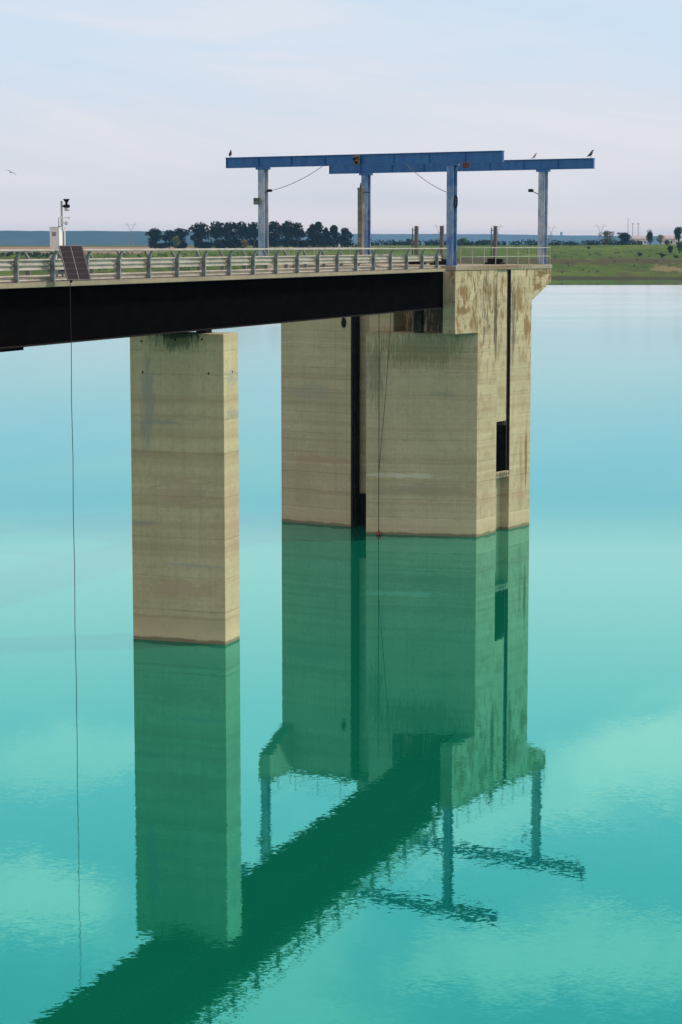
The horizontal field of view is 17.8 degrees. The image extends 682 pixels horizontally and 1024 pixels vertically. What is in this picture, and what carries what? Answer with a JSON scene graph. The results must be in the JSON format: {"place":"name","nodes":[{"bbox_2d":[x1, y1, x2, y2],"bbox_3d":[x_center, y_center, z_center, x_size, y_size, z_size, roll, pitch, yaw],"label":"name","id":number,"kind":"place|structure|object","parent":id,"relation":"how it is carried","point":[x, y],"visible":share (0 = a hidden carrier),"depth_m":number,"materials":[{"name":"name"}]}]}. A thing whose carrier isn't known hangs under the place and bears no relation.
{"place":"outdoors","nodes":[
{"label":"outdoors","id":0,"kind":"place"},
{"bbox_2d":[0,278,681,1023],"bbox_3d":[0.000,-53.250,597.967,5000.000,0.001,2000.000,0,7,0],"label":"lake water","id":1,"kind":"structure","parent":0,"point":[356,774],"depth_m":89.56,"materials":[{"name":"teal liquid"}]},
{"bbox_2d":[256,263,551,536],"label":"intake tower","id":2,"kind":"structure","parent":1,"relation":"in","point":[454,449],"depth_m":151.27,"materials":[{"name":"concrete"}]},
{"bbox_2d":[269,247,350,263],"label":"railing","id":3,"kind":"object","parent":2,"relation":"on","point":[293,247],"visible":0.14,"depth_m":156.64,"materials":[{"name":"metal"}]},
{"bbox_2d":[293,247,363,264],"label":"railing","id":4,"kind":"object","parent":2,"relation":"on","point":[328,247],"visible":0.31,"depth_m":153.74,"materials":[{"name":"metal"}]},
{"bbox_2d":[357,183,369,263],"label":"concrete post","id":5,"kind":"object","parent":2,"relation":"on","point":[361,189],"visible":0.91,"depth_m":162.51,"materials":[{"name":"concrete"}]},
{"bbox_2d":[226,150,504,265],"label":"gantry frame","id":6,"kind":"object","parent":2,"relation":"on","point":[451,161],"visible":0.88,"depth_m":147.66,"materials":[{"name":"blue metal"}]},
{"bbox_2d":[253,198,260,204],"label":"floodlight","id":7,"kind":"object","parent":6,"relation":"attached to","point":[256,201],"visible":1,"depth_m":152.49,"materials":[{"name":"metal"}]},
{"bbox_2d":[272,166,322,190],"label":"cable","id":8,"kind":"object","parent":6,"relation":"hanging from","point":[298,180],"visible":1,"depth_m":151.12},
{"bbox_2d":[353,155,359,163],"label":"hoist trolley","id":9,"kind":"object","parent":6,"relation":"attached to","point":[356,159],"visible":1,"depth_m":148.23,"materials":[{"name":"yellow metal"}]},
{"bbox_2d":[406,164,445,191],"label":"cable","id":10,"kind":"object","parent":6,"relation":"hanging from","point":[424,179],"visible":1,"depth_m":145.76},
{"bbox_2d":[454,195,457,207],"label":"cable coil","id":11,"kind":"object","parent":6,"relation":"hanging from","point":[454,201],"visible":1,"depth_m":145.01,"materials":[{"name":"black plastic"}]},
{"bbox_2d":[462,162,469,167],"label":"cable clamp","id":12,"kind":"object","parent":6,"relation":"attached to","point":[465,164],"visible":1,"depth_m":143.90,"materials":[{"name":"orange metal"}]},
{"bbox_2d":[378,469,378,529],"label":"rope","id":13,"kind":"object","parent":2,"relation":"hanging from","point":[378,499],"visible":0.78,"depth_m":150.97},
{"bbox_2d":[379,319,390,468],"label":"rope","id":14,"kind":"object","parent":2,"relation":"hanging from","point":[385,394],"visible":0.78,"depth_m":149.97,"materials":[{"name":"black"}]},
{"bbox_2d":[408,226,425,264],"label":"gate spindle","id":15,"kind":"object","parent":2,"relation":"on","point":[416,235],"visible":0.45,"depth_m":156.51,"materials":[{"name":"grey metal"}]},
{"bbox_2d":[430,226,445,264],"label":"gate spindle","id":16,"kind":"object","parent":2,"relation":"on","point":[443,262],"visible":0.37,"depth_m":152.53,"materials":[{"name":"grey metal"}]},
{"bbox_2d":[329,158,594,263],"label":"gantry frame","id":17,"kind":"object","parent":2,"relation":"on","point":[542,167],"visible":0.75,"depth_m":157.79,"materials":[{"name":"blue metal"}]},
{"bbox_2d":[483,226,504,263],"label":"gate spindle","id":18,"kind":"object","parent":2,"relation":"on","point":[491,260],"visible":0.98,"depth_m":157.17,"materials":[{"name":"grey metal"}]},
{"bbox_2d":[460,247,549,265],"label":"railing","id":19,"kind":"object","parent":2,"relation":"on","point":[484,256],"visible":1,"depth_m":149.95,"materials":[{"name":"metal"}]},
{"bbox_2d":[0,244,681,278],"bbox_3d":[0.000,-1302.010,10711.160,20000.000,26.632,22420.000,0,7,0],"label":"ground","id":20,"kind":"structure","parent":0,"point":[623,267],"depth_m":1414.75,"materials":[{"name":"green plant"}]},
{"bbox_2d":[0,252,53,256],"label":"shore thicket","id":21,"kind":"object","parent":20,"relation":"on","point":[28,253],"visible":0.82,"depth_m":1398.54,"materials":[{"name":"green plant"}]},
{"bbox_2d":[6,251,257,272],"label":"reed scrub","id":22,"kind":"object","parent":20,"relation":"on","point":[249,266],"visible":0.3,"depth_m":1386.84,"materials":[{"name":"green plant"}]},
{"bbox_2d":[145,228,166,248],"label":"umbrella pine","id":23,"kind":"object","parent":20,"relation":"on","point":[155,236],"visible":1,"depth_m":1671.93,"materials":[{"name":"green plant"}]},
{"bbox_2d":[160,230,174,248],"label":"umbrella pine","id":24,"kind":"object","parent":20,"relation":"on","point":[168,233],"visible":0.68,"depth_m":1695.39,"materials":[{"name":"green plant"}]},
{"bbox_2d":[173,235,180,248],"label":"spring tree","id":25,"kind":"object","parent":20,"relation":"on","point":[176,241],"visible":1,"depth_m":1626.61,"materials":[{"name":"green plant"}]},
{"bbox_2d":[169,228,189,248],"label":"umbrella pine","id":26,"kind":"object","parent":20,"relation":"on","point":[180,233],"visible":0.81,"depth_m":1674.65,"materials":[{"name":"green plant"}]},
{"bbox_2d":[130,332,239,644],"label":"bridge pier","id":27,"kind":"structure","parent":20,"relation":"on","point":[185,467],"depth_m":109.49,"materials":[{"name":"concrete"}]},
{"bbox_2d":[0,268,444,351],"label":"access bridge","id":28,"kind":"structure","parent":27,"relation":"on","point":[34,313],"depth_m":107.17,"materials":[{"name":"metal"}]},
{"bbox_2d":[49,227,62,280],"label":"equipment cabinet","id":29,"kind":"object","parent":28,"relation":"on","point":[55,237],"visible":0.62,"depth_m":92.63,"materials":[{"name":"white metal"}]},
{"bbox_2d":[58,199,69,280],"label":"sensor mast","id":30,"kind":"object","parent":28,"relation":"on","point":[66,205],"visible":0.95,"depth_m":92.69,"materials":[{"name":"white metal"}]},
{"bbox_2d":[70,290,76,709],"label":"hanging cable","id":31,"kind":"object","parent":28,"relation":"hanging from","point":[73,490],"visible":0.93,"depth_m":93.07,"materials":[{"name":"metal"}]},
{"bbox_2d":[0,248,392,278],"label":"guardrail","id":32,"kind":"object","parent":28,"relation":"on","point":[91,272],"visible":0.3,"depth_m":115.11,"materials":[{"name":"grey metal"}]},
{"bbox_2d":[0,248,446,282],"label":"guardrail","id":33,"kind":"object","parent":28,"relation":"on","point":[17,265],"visible":0.99,"depth_m":106.93,"materials":[{"name":"grey metal"}]},
{"bbox_2d":[58,246,90,282],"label":"solar panel","id":34,"kind":"object","parent":33,"relation":"attached to","point":[73,258],"visible":1,"depth_m":90.63,"materials":[{"name":"glass"}]},
{"bbox_2d":[186,222,213,247],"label":"umbrella pine","id":35,"kind":"object","parent":20,"relation":"on","point":[201,231],"visible":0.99,"depth_m":1657.29,"materials":[{"name":"green plant"}]},
{"bbox_2d":[207,221,225,247],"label":"tree","id":36,"kind":"object","parent":20,"relation":"on","point":[214,230],"visible":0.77,"depth_m":1679.59,"materials":[{"name":"green plant"}]},
{"bbox_2d":[218,221,242,247],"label":"tree","id":37,"kind":"object","parent":20,"relation":"on","point":[227,232],"visible":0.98,"depth_m":1653.11,"materials":[{"name":"green plant"}]},
{"bbox_2d":[233,221,251,247],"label":"tree","id":38,"kind":"object","parent":20,"relation":"on","point":[240,226],"visible":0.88,"depth_m":1653.58,"materials":[{"name":"green plant"}]},
{"bbox_2d":[241,239,247,247],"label":"golden tree","id":39,"kind":"object","parent":20,"relation":"on","point":[244,245],"visible":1,"depth_m":1627.13,"materials":[{"name":"brown plant"}]},
{"bbox_2d":[247,222,257,247],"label":"umbrella pine","id":40,"kind":"object","parent":20,"relation":"on","point":[253,233],"visible":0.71,"depth_m":1683.95,"materials":[{"name":"green plant"}]},
{"bbox_2d":[269,221,282,246],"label":"tree","id":41,"kind":"object","parent":20,"relation":"on","point":[274,236],"visible":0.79,"depth_m":1697.87,"materials":[{"name":"green plant"}]},
{"bbox_2d":[279,220,296,246],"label":"tree","id":42,"kind":"object","parent":20,"relation":"on","point":[285,241],"visible":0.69,"depth_m":1680.92,"materials":[{"name":"green plant"}]},
{"bbox_2d":[288,222,306,246],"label":"tree","id":43,"kind":"object","parent":20,"relation":"on","point":[297,232],"visible":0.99,"depth_m":1657.78,"materials":[{"name":"green plant"}]},
{"bbox_2d":[303,224,320,246],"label":"cypress tree","id":44,"kind":"object","parent":20,"relation":"on","point":[309,231],"visible":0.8,"depth_m":1675.05,"materials":[{"name":"green plant"}]},
{"bbox_2d":[306,222,327,246],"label":"tree","id":45,"kind":"object","parent":20,"relation":"on","point":[316,234],"visible":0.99,"depth_m":1662.17,"materials":[{"name":"green plant"}]},
{"bbox_2d":[320,227,334,246],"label":"cypress tree","id":46,"kind":"object","parent":20,"relation":"on","point":[325,238],"visible":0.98,"depth_m":1656.43,"materials":[{"name":"green plant"}]},
{"bbox_2d":[326,225,344,246],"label":"cypress tree","id":47,"kind":"object","parent":20,"relation":"on","point":[334,233],"visible":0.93,"depth_m":1671.88,"materials":[{"name":"green plant"}]},
{"bbox_2d":[334,227,356,246],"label":"tree","id":48,"kind":"object","parent":20,"relation":"on","point":[345,236],"visible":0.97,"depth_m":1674.72,"materials":[{"name":"green plant"}]},
{"bbox_2d":[459,238,466,245],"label":"green tree","id":49,"kind":"object","parent":20,"relation":"on","point":[462,240],"visible":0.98,"depth_m":1982.98,"materials":[{"name":"green plant"}]},
{"bbox_2d":[371,239,642,245],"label":"hedgerow","id":50,"kind":"object","parent":20,"relation":"on","point":[479,243],"visible":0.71,"depth_m":1985.87,"materials":[{"name":"green plant"}]},
{"bbox_2d":[523,250,674,272],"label":"bank scrub","id":51,"kind":"object","parent":20,"relation":"on","point":[609,256],"visible":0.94,"depth_m":1439.26,"materials":[{"name":"green plant"}]},
{"bbox_2d":[598,230,615,244],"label":"spring tree","id":52,"kind":"object","parent":20,"relation":"on","point":[606,240],"visible":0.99,"depth_m":1745.35,"materials":[{"name":"green plant"}]},
{"bbox_2d":[617,232,630,244],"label":"dark tree","id":53,"kind":"object","parent":20,"relation":"on","point":[624,236],"visible":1,"depth_m":1773.75,"materials":[{"name":"green plant"}]},
{"bbox_2d":[631,236,646,244],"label":"farm building","id":54,"kind":"structure","parent":20,"relation":"on","point":[641,238],"depth_m":2527.22,"materials":[{"name":"metal"}]},
{"bbox_2d":[646,229,652,242],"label":"dark tree","id":55,"kind":"object","parent":20,"relation":"on","point":[649,237],"visible":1,"depth_m":1685.51,"materials":[{"name":"green plant"}]},
{"bbox_2d":[656,234,663,243],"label":"spring tree","id":56,"kind":"object","parent":20,"relation":"on","point":[658,239],"visible":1,"depth_m":1725.71,"materials":[{"name":"green plant"}]},
{"bbox_2d":[661,235,674,243],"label":"farm building","id":57,"kind":"structure","parent":20,"relation":"on","point":[670,238],"depth_m":2179.56,"materials":[{"name":"metal"}]},
{"bbox_2d":[667,245,672,254],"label":"dark tree","id":58,"kind":"object","parent":20,"relation":"on","point":[670,249],"visible":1,"depth_m":1468.63,"materials":[{"name":"green plant"}]},
{"bbox_2d":[672,238,681,243],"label":"farm building","id":59,"kind":"structure","parent":20,"relation":"on","point":[674,240],"depth_m":2080.81,"materials":[{"name":"metal"}]},
{"bbox_2d":[673,227,681,241],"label":"dark tree","id":60,"kind":"object","parent":20,"relation":"on","point":[677,232],"visible":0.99,"depth_m":1704.97,"materials":[{"name":"green plant"}]},
{"bbox_2d":[676,241,681,253],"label":"green tree","id":61,"kind":"object","parent":20,"relation":"on","point":[679,246],"visible":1,"depth_m":1487.72,"materials":[{"name":"green plant"}]},
{"bbox_2d":[0,231,681,244],"bbox_3d":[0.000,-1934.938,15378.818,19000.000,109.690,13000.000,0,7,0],"label":"hills","id":62,"kind":"structure","parent":0,"point":[71,237],"depth_m":11678.66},
{"bbox_2d":[0,0,681,235],"label":"sky","id":63,"kind":"structure","parent":0,"point":[132,113],"materials":[{"name":"white"}]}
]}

